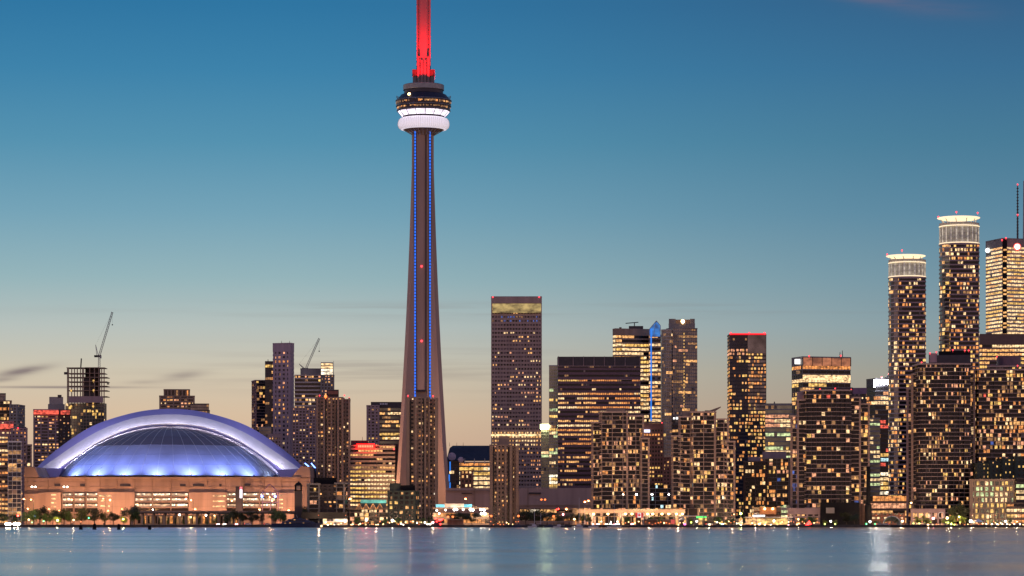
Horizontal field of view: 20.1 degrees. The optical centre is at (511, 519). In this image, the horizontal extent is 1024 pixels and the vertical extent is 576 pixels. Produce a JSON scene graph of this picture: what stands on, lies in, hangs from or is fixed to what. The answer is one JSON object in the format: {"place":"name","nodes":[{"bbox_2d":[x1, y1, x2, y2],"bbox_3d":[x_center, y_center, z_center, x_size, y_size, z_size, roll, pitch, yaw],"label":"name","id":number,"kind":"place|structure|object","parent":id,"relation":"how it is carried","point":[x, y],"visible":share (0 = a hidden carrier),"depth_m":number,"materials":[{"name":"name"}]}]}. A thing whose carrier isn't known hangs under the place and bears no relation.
{"place":"outdoors","nodes":[
{"label":"outdoors","id":0,"kind":"place"},
{"bbox_2d":[0,527,1023,575],"bbox_3d":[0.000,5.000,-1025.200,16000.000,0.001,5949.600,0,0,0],"label":"lake water","id":1,"kind":"structure","parent":0,"point":[526,551],"depth_m":459.69,"materials":[{"name":"blue liquid"}]},
{"bbox_2d":[272,515,321,526],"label":"motor yacht","id":2,"kind":"object","parent":1,"relation":"on","point":[297,522],"visible":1,"depth_m":1937.24,"materials":[{"name":"black plastic"}]},
{"bbox_2d":[889,521,926,526],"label":"sailing ship","id":3,"kind":"object","parent":1,"relation":"on","point":[923,525],"visible":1,"depth_m":1938.61,"materials":[{"name":"metal"}]},
{"bbox_2d":[0,525,1023,526],"bbox_3d":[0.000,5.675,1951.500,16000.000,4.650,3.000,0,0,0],"label":"quay edge","id":4,"kind":"object","parent":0,"point":[495,525],"visible":0.25,"depth_m":1950.00,"materials":[{"name":"grey concrete"}]},
{"bbox_2d":[0,0,1023,466],"label":"sky","id":5,"kind":"structure","parent":0,"point":[228,181],"materials":[{"name":"blue"}]},
{"bbox_2d":[641,519,657,524],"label":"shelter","id":6,"kind":"object","parent":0,"point":[650,521],"visible":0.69,"depth_m":1984.00,"materials":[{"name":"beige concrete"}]},
{"bbox_2d":[865,466,871,524],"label":"tower","id":7,"kind":"structure","parent":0,"point":[868,511],"depth_m":2030.62,"materials":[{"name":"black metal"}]},
{"label":"ground","id":8,"kind":"structure","parent":0,"visible":0},
{"bbox_2d":[0,421,13,440],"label":"apartment tower","id":9,"kind":"structure","parent":8,"relation":"on","point":[6,427],"depth_m":2501.97,"materials":[{"name":"brown glass"}]},
{"bbox_2d":[0,435,21,524],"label":"office block","id":10,"kind":"structure","parent":8,"relation":"on","point":[10,477],"depth_m":2201.33,"materials":[{"name":"brown glass"}]},
{"bbox_2d":[0,393,24,427],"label":"apartment tower","id":11,"kind":"structure","parent":8,"relation":"on","point":[10,411],"depth_m":2707.03,"materials":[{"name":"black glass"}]},
{"bbox_2d":[11,427,31,523],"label":"apartment tower","id":12,"kind":"structure","parent":8,"relation":"on","point":[19,434],"depth_m":2451.38,"materials":[{"name":"grey"}]},
{"bbox_2d":[33,395,70,466],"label":"apartment tower","id":13,"kind":"structure","parent":8,"relation":"on","point":[51,428],"depth_m":2802.11,"materials":[{"name":"brown glass"}]},
{"bbox_2d":[64,358,109,438],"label":"unfinished tower","id":14,"kind":"structure","parent":8,"relation":"on","point":[88,408],"depth_m":2901.70,"materials":[{"name":"grey"}]},
{"bbox_2d":[94,312,112,365],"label":"luffing crane","id":15,"kind":"object","parent":14,"relation":"on","point":[98,355],"visible":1,"depth_m":2904.43,"materials":[{"name":"grey metal"}]},
{"bbox_2d":[24,409,315,524],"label":"domed stadium","id":16,"kind":"object","parent":8,"relation":"on","point":[204,461],"visible":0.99,"depth_m":2265.02,"materials":[{"name":"blue metal"}]},
{"bbox_2d":[261,484,278,521],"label":"entrance canopy","id":17,"kind":"object","parent":16,"relation":"attached to","point":[262,492],"visible":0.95,"depth_m":2224.68,"materials":[{"name":"purple metal"}]},
{"bbox_2d":[159,389,194,426],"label":"apartment tower","id":18,"kind":"structure","parent":8,"relation":"on","point":[176,399],"depth_m":2704.15,"materials":[{"name":"brown glass"}]},
{"bbox_2d":[136,515,238,524],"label":"shop row","id":19,"kind":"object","parent":8,"relation":"on","point":[191,520],"visible":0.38,"depth_m":2163.67,"materials":[{"name":"brown glass"}]},
{"bbox_2d":[190,403,209,412],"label":"block","id":20,"kind":"structure","parent":8,"relation":"on","point":[202,407],"depth_m":2650.57,"materials":[{"name":"grey glass"}]},
{"bbox_2d":[131,511,294,524],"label":"elevated highway","id":21,"kind":"structure","parent":8,"relation":"on","point":[175,513],"depth_m":2130.00,"materials":[{"name":"concrete"}]},
{"bbox_2d":[236,486,242,524],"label":"video screen","id":22,"kind":"object","parent":8,"relation":"on","point":[239,498],"visible":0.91,"depth_m":2228.00,"materials":[{"name":"metal"}]},
{"bbox_2d":[244,510,258,521],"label":"tree","id":23,"kind":"object","parent":8,"relation":"on","point":[250,514],"visible":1,"depth_m":1985.82,"materials":[{"name":"green plant"}]},
{"bbox_2d":[251,380,264,431],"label":"apartment tower","id":24,"kind":"structure","parent":8,"relation":"on","point":[258,403],"depth_m":3001.16,"materials":[{"name":"black glass"}]},
{"bbox_2d":[265,361,272,433],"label":"apartment tower","id":25,"kind":"structure","parent":8,"relation":"on","point":[268,393],"depth_m":2980.28,"materials":[{"name":"concrete"}]},
{"bbox_2d":[259,427,281,447],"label":"block","id":26,"kind":"structure","parent":8,"relation":"on","point":[274,438],"depth_m":2555.57,"materials":[{"name":"grey glass"}]},
{"bbox_2d":[266,508,284,523],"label":"tree","id":27,"kind":"object","parent":8,"relation":"on","point":[278,514],"visible":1,"depth_m":1984.92,"materials":[{"name":"green plant"}]},
{"bbox_2d":[273,341,293,455],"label":"apartment tower","id":28,"kind":"structure","parent":8,"relation":"on","point":[283,379],"depth_m":2952.64,"materials":[{"name":"concrete"}]},
{"bbox_2d":[294,482,302,517],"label":"lantern tower","id":29,"kind":"structure","parent":8,"relation":"on","point":[298,503],"depth_m":2038.00,"materials":[{"name":"concrete"}]},
{"bbox_2d":[292,361,333,467],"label":"apartment tower","id":30,"kind":"structure","parent":8,"relation":"on","point":[311,385],"depth_m":2877.63,"materials":[{"name":"concrete"}]},
{"bbox_2d":[293,374,319,466],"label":"window","id":31,"kind":"structure","parent":30,"relation":"in","point":[305,374],"depth_m":2861.05,"materials":[{"name":"yellow glass"}]},
{"bbox_2d":[302,512,347,524],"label":"terminal building","id":32,"kind":"structure","parent":8,"relation":"on","point":[333,518],"depth_m":2022.48,"materials":[{"name":"black metal"}]},
{"bbox_2d":[307,478,349,524],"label":"apartment block","id":33,"kind":"structure","parent":8,"relation":"on","point":[327,495],"depth_m":2061.28,"materials":[{"name":"brown concrete"}]},
{"bbox_2d":[316,390,350,523],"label":"apartment tower","id":34,"kind":"structure","parent":8,"relation":"on","point":[332,434],"depth_m":2289.65,"materials":[{"name":"brown"}]},
{"bbox_2d":[348,500,387,524],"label":"market hall","id":35,"kind":"structure","parent":8,"relation":"on","point":[374,512],"depth_m":2075.61,"materials":[{"name":"grey"}]},
{"bbox_2d":[350,437,397,507],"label":"office block","id":36,"kind":"structure","parent":8,"relation":"on","point":[373,471],"depth_m":2420.77,"materials":[{"name":"red"}]},
{"bbox_2d":[350,462,394,505],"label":"window","id":37,"kind":"structure","parent":36,"relation":"in","point":[383,462],"depth_m":2420.45,"materials":[{"name":"yellow glass"}]},
{"bbox_2d":[366,402,400,482],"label":"office tower","id":38,"kind":"structure","parent":8,"relation":"on","point":[382,422],"depth_m":2755.34,"materials":[{"name":"brown glass"}]},
{"bbox_2d":[387,483,419,524],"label":"apartment block","id":39,"kind":"structure","parent":8,"relation":"on","point":[403,504],"depth_m":2053.33,"materials":[{"name":"grey concrete"}]},
{"bbox_2d":[406,390,437,524],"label":"apartment tower","id":40,"kind":"structure","parent":8,"relation":"on","point":[421,442],"depth_m":2119.65,"materials":[{"name":"brown concrete"}]},
{"bbox_2d":[396,0,451,512],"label":"observation tower","id":41,"kind":"structure","parent":8,"relation":"on","point":[423,103],"depth_m":2392.02,"materials":[{"name":"concrete"}]},
{"bbox_2d":[446,519,463,524],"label":"shelter","id":42,"kind":"object","parent":8,"relation":"on","point":[455,521],"visible":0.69,"depth_m":1984.00,"materials":[{"name":"beige concrete"}]},
{"bbox_2d":[432,504,488,524],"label":"waterfront pavilion","id":43,"kind":"structure","parent":8,"relation":"on","point":[482,518],"depth_m":2035.00,"materials":[{"name":"grey glass"}]},
{"bbox_2d":[447,442,489,487],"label":"office block","id":44,"kind":"structure","parent":8,"relation":"on","point":[462,473],"depth_m":2520.15,"materials":[{"name":"glass"}]},
{"bbox_2d":[489,436,518,524],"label":"apartment tower","id":45,"kind":"structure","parent":8,"relation":"on","point":[504,481],"depth_m":2109.53,"materials":[{"name":"brown concrete"}]},
{"bbox_2d":[491,296,541,487],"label":"office tower","id":46,"kind":"structure","parent":8,"relation":"on","point":[516,370],"depth_m":2949.75,"materials":[{"name":"brown"}]},
{"bbox_2d":[492,313,540,485],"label":"window","id":47,"kind":"structure","parent":46,"relation":"in","point":[501,313],"depth_m":2949.71,"materials":[{"name":"grey"}]},
{"bbox_2d":[446,488,590,523],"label":"convention hall","id":48,"kind":"structure","parent":8,"relation":"on","point":[555,497],"depth_m":2325.82,"materials":[{"name":"concrete"}]},
{"bbox_2d":[516,509,533,524],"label":"tree","id":49,"kind":"object","parent":8,"relation":"on","point":[527,515],"visible":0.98,"depth_m":1997.60,"materials":[{"name":"green plant"}]},
{"bbox_2d":[525,508,545,523],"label":"tree","id":50,"kind":"object","parent":8,"relation":"on","point":[537,512],"visible":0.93,"depth_m":1998.02,"materials":[{"name":"green plant"}]},
{"bbox_2d":[540,424,548,487],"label":"office tower","id":51,"kind":"structure","parent":8,"relation":"on","point":[544,428],"depth_m":2799.93,"materials":[{"name":"grey glass"}]},
{"bbox_2d":[520,508,572,524],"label":"arcade building","id":52,"kind":"structure","parent":8,"relation":"on","point":[531,522],"depth_m":2249.45,"materials":[{"name":"black glass"}]},
{"bbox_2d":[540,510,554,524],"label":"tree","id":53,"kind":"object","parent":8,"relation":"on","point":[548,515],"visible":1,"depth_m":1997.50,"materials":[{"name":"green plant"}]},
{"bbox_2d":[549,365,557,487],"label":"apartment tower","id":54,"kind":"structure","parent":8,"relation":"on","point":[553,434],"depth_m":2779.88,"materials":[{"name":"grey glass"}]},
{"bbox_2d":[557,356,640,487],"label":"office tower","id":55,"kind":"structure","parent":8,"relation":"on","point":[589,388],"depth_m":2599.75,"materials":[{"name":"concrete"}]},
{"bbox_2d":[558,366,639,484],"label":"window","id":56,"kind":"structure","parent":55,"relation":"in","point":[565,366],"depth_m":2599.93,"materials":[{"name":"yellow glass"}]},
{"bbox_2d":[591,408,649,507],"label":"apartment tower","id":57,"kind":"structure","parent":8,"relation":"on","point":[620,454],"depth_m":2082.00,"materials":[{"name":"black glass"}]},
{"bbox_2d":[593,416,643,507],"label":"window","id":58,"kind":"structure","parent":57,"relation":"in","point":[610,417],"depth_m":2081.98,"materials":[{"name":"yellow glass"}]},
{"bbox_2d":[573,508,698,524],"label":"terminal building","id":59,"kind":"structure","parent":8,"relation":"on","point":[603,515],"depth_m":2042.00,"materials":[{"name":"grey"}]},
{"bbox_2d":[613,321,660,422],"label":"office tower","id":60,"kind":"structure","parent":8,"relation":"on","point":[639,341],"depth_m":2901.84,"materials":[{"name":"brown concrete"}]},
{"bbox_2d":[641,339,660,421],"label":"window","id":61,"kind":"structure","parent":60,"relation":"in","point":[656,378],"depth_m":2896.90,"materials":[{"name":"yellow glass"}]},
{"bbox_2d":[644,423,670,484],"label":"office tower","id":62,"kind":"structure","parent":8,"relation":"on","point":[660,468],"depth_m":2449.05,"materials":[{"name":"brown"}]},
{"bbox_2d":[650,485,670,507],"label":"building","id":63,"kind":"structure","parent":8,"relation":"on","point":[660,497],"depth_m":2199.13,"materials":[{"name":"black glass"}]},
{"bbox_2d":[672,415,681,434],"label":"office tower","id":64,"kind":"structure","parent":8,"relation":"on","point":[674,424],"depth_m":2499.64,"materials":[{"name":"grey"}]},
{"bbox_2d":[661,319,697,456],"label":"hotel tower","id":65,"kind":"structure","parent":8,"relation":"on","point":[678,367],"depth_m":3002.21,"materials":[{"name":"brown"}]},
{"bbox_2d":[661,329,696,439],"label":"window","id":66,"kind":"structure","parent":65,"relation":"in","point":[685,343],"depth_m":3001.28,"materials":[{"name":"yellow glass"}]},
{"bbox_2d":[686,516,705,524],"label":"kiosk","id":67,"kind":"object","parent":8,"relation":"on","point":[699,519],"visible":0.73,"depth_m":2004.55,"materials":[{"name":"brown glass"}]},
{"bbox_2d":[671,407,735,524],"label":"apartment tower","id":68,"kind":"structure","parent":8,"relation":"on","point":[702,463],"depth_m":2080.80,"materials":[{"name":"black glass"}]},
{"bbox_2d":[673,416,732,524],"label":"window","id":69,"kind":"structure","parent":68,"relation":"in","point":[705,417],"depth_m":2080.96,"materials":[{"name":"yellow glass"}]},
{"bbox_2d":[727,332,765,518],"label":"apartment tower","id":70,"kind":"structure","parent":8,"relation":"on","point":[746,374],"depth_m":2700.00,"materials":[{"name":"brown"}]},
{"bbox_2d":[727,338,765,517],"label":"window","id":71,"kind":"structure","parent":70,"relation":"in","point":[730,408],"depth_m":2701.52,"materials":[{"name":"yellow glass"}]},
{"bbox_2d":[734,515,792,524],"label":"cafe pavilion","id":72,"kind":"structure","parent":8,"relation":"on","point":[757,520],"depth_m":2037.71,"materials":[{"name":"grey glass"}]},
{"bbox_2d":[744,505,782,518],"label":"waterfront pavilion","id":73,"kind":"structure","parent":8,"relation":"on","point":[771,511],"depth_m":2058.17,"materials":[{"name":"orange"}]},
{"bbox_2d":[743,452,789,516],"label":"apartment tower","id":74,"kind":"structure","parent":8,"relation":"on","point":[766,480],"depth_m":2250.16,"materials":[{"name":"black glass"}]},
{"bbox_2d":[765,402,791,457],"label":"office block","id":75,"kind":"structure","parent":8,"relation":"on","point":[777,427],"depth_m":2548.80,"materials":[{"name":"glass"}]},
{"bbox_2d":[780,505,789,516],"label":"building","id":76,"kind":"structure","parent":8,"relation":"on","point":[784,510],"depth_m":2069.54,"materials":[{"name":"beige glass"}]},
{"bbox_2d":[787,508,819,524],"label":"building","id":77,"kind":"structure","parent":8,"relation":"on","point":[797,513],"depth_m":2048.58,"materials":[{"name":"brown concrete"}]},
{"bbox_2d":[791,350,850,414],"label":"office tower","id":78,"kind":"structure","parent":8,"relation":"on","point":[809,372],"depth_m":2757.07,"materials":[{"name":"brown"}]},
{"bbox_2d":[790,387,869,507],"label":"apartment tower","id":79,"kind":"structure","parent":8,"relation":"on","point":[829,444],"depth_m":2089.99,"materials":[{"name":"brown concrete"}]},
{"bbox_2d":[792,391,865,506],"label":"window","id":80,"kind":"structure","parent":79,"relation":"in","point":[828,431],"depth_m":2090.12,"materials":[{"name":"yellow glass"}]},
{"bbox_2d":[820,502,864,524],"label":"power house","id":81,"kind":"structure","parent":8,"relation":"on","point":[829,511],"depth_m":2033.29,"materials":[{"name":"black concrete"}]},
{"bbox_2d":[851,388,866,402],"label":"apartment tower","id":82,"kind":"structure","parent":8,"relation":"on","point":[860,392],"depth_m":2698.41,"materials":[{"name":"purple glass"}]},
{"bbox_2d":[866,376,887,495],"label":"office tower","id":83,"kind":"structure","parent":8,"relation":"on","point":[877,394],"depth_m":2451.44,"materials":[{"name":"grey"}]},
{"bbox_2d":[870,411,887,494],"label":"window","id":84,"kind":"structure","parent":83,"relation":"in","point":[876,412],"depth_m":2451.97,"materials":[{"name":"yellow glass"}]},
{"bbox_2d":[871,496,905,524],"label":"building","id":85,"kind":"structure","parent":8,"relation":"on","point":[888,504],"depth_m":2117.90,"materials":[{"name":"brown glass"}]},
{"bbox_2d":[872,513,904,524],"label":"quay shed","id":86,"kind":"structure","parent":8,"relation":"on","point":[879,517],"depth_m":2053.33,"materials":[{"name":"black glass"}]},
{"bbox_2d":[883,516,900,524],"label":"dome tent","id":87,"kind":"object","parent":8,"relation":"on","point":[890,518],"visible":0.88,"depth_m":2008.39,"materials":[{"name":"white fabric"}]},
{"bbox_2d":[886,250,925,495],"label":"apartment tower","id":88,"kind":"structure","parent":8,"relation":"on","point":[906,312],"depth_m":2249.78,"materials":[{"name":"brown"}]},
{"bbox_2d":[888,282,925,495],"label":"window","id":89,"kind":"structure","parent":88,"relation":"in","point":[911,330],"depth_m":2250.60,"materials":[{"name":"yellow glass"}]},
{"bbox_2d":[911,509,944,524],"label":"building","id":90,"kind":"structure","parent":8,"relation":"on","point":[936,514],"depth_m":2047.88,"materials":[{"name":"beige concrete"}]},
{"bbox_2d":[906,349,975,524],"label":"apartment tower","id":91,"kind":"structure","parent":8,"relation":"on","point":[940,426],"depth_m":2083.34,"materials":[{"name":"brown"}]},
{"bbox_2d":[908,365,972,524],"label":"window","id":92,"kind":"structure","parent":91,"relation":"in","point":[971,395],"depth_m":2082.99,"materials":[{"name":"yellow glass"}]},
{"bbox_2d":[946,503,964,524],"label":"tree","id":93,"kind":"object","parent":8,"relation":"on","point":[958,506],"visible":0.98,"depth_m":2028.77,"materials":[{"name":"green plant"}]},
{"bbox_2d":[937,211,979,368],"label":"apartment tower","id":94,"kind":"structure","parent":8,"relation":"on","point":[959,282],"depth_m":2259.70,"materials":[{"name":"brown"}]},
{"bbox_2d":[939,245,978,368],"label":"window","id":95,"kind":"structure","parent":94,"relation":"in","point":[974,279],"depth_m":2259.41,"materials":[{"name":"yellow glass"}]},
{"bbox_2d":[969,479,1015,524],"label":"office block","id":96,"kind":"structure","parent":8,"relation":"on","point":[989,498],"depth_m":2045.13,"materials":[{"name":"beige glass"}]},
{"bbox_2d":[972,456,1023,478],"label":"apartment block","id":97,"kind":"structure","parent":8,"relation":"on","point":[1012,467],"depth_m":2070.65,"materials":[{"name":"black glass"}]},
{"bbox_2d":[975,356,1023,462],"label":"apartment tower","id":98,"kind":"structure","parent":8,"relation":"on","point":[999,410],"depth_m":2100.00,"materials":[{"name":"brown"}]},
{"bbox_2d":[975,367,1023,461],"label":"window","id":99,"kind":"structure","parent":98,"relation":"in","point":[980,395],"depth_m":2099.84,"materials":[{"name":"yellow glass"}]},
{"bbox_2d":[979,333,1023,368],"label":"office tower","id":100,"kind":"structure","parent":8,"relation":"on","point":[992,346],"depth_m":2799.75,"materials":[{"name":"black glass"}]},
{"bbox_2d":[979,357,1023,367],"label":"window","id":101,"kind":"structure","parent":100,"relation":"in","point":[981,358],"depth_m":2799.55,"materials":[{"name":"yellow glass"}]},
{"bbox_2d":[985,184,1023,333],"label":"office tower","id":102,"kind":"structure","parent":8,"relation":"on","point":[1005,285],"depth_m":3105.71,"materials":[{"name":"black"}]},
{"bbox_2d":[1003,249,1006,327],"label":"corner window","id":103,"kind":"structure","parent":102,"relation":"in","point":[1003,249],"depth_m":3099.58,"materials":[{"name":"grey"}]},
{"bbox_2d":[986,254,1023,333],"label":"window","id":104,"kind":"structure","parent":102,"relation":"in","point":[1001,254],"depth_m":3106.40,"materials":[{"name":"yellow glass"}]},
{"bbox_2d":[1006,478,1023,524],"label":"office block","id":105,"kind":"structure","parent":8,"relation":"on","point":[1014,509],"depth_m":2021.26,"materials":[{"name":"beige glass"}]},
{"label":"park lawn","id":106,"kind":"structure","parent":0,"visible":0},
{"bbox_2d":[26,508,40,524],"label":"tree","id":107,"kind":"object","parent":106,"relation":"on","point":[32,513],"visible":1,"depth_m":1983.76,"materials":[{"name":"green plant"}]},
{"bbox_2d":[35,505,49,524],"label":"tree","id":108,"kind":"object","parent":106,"relation":"on","point":[44,510],"visible":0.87,"depth_m":1998.55,"materials":[{"name":"green plant"}]},
{"bbox_2d":[74,508,91,524],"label":"tree","id":109,"kind":"object","parent":106,"relation":"on","point":[84,512],"visible":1,"depth_m":1982.45,"materials":[{"name":"green plant"}]},
{"bbox_2d":[87,508,103,523],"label":"tree","id":110,"kind":"object","parent":106,"relation":"on","point":[95,516],"visible":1,"depth_m":1984.52,"materials":[{"name":"green plant"}]},
{"bbox_2d":[107,511,119,524],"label":"tree","id":111,"kind":"object","parent":106,"relation":"on","point":[112,517],"visible":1,"depth_m":1991.52,"materials":[{"name":"green plant"}]},
{"bbox_2d":[119,505,140,524],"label":"tree","id":112,"kind":"object","parent":106,"relation":"on","point":[128,512],"visible":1,"depth_m":1983.50,"materials":[{"name":"green plant"}]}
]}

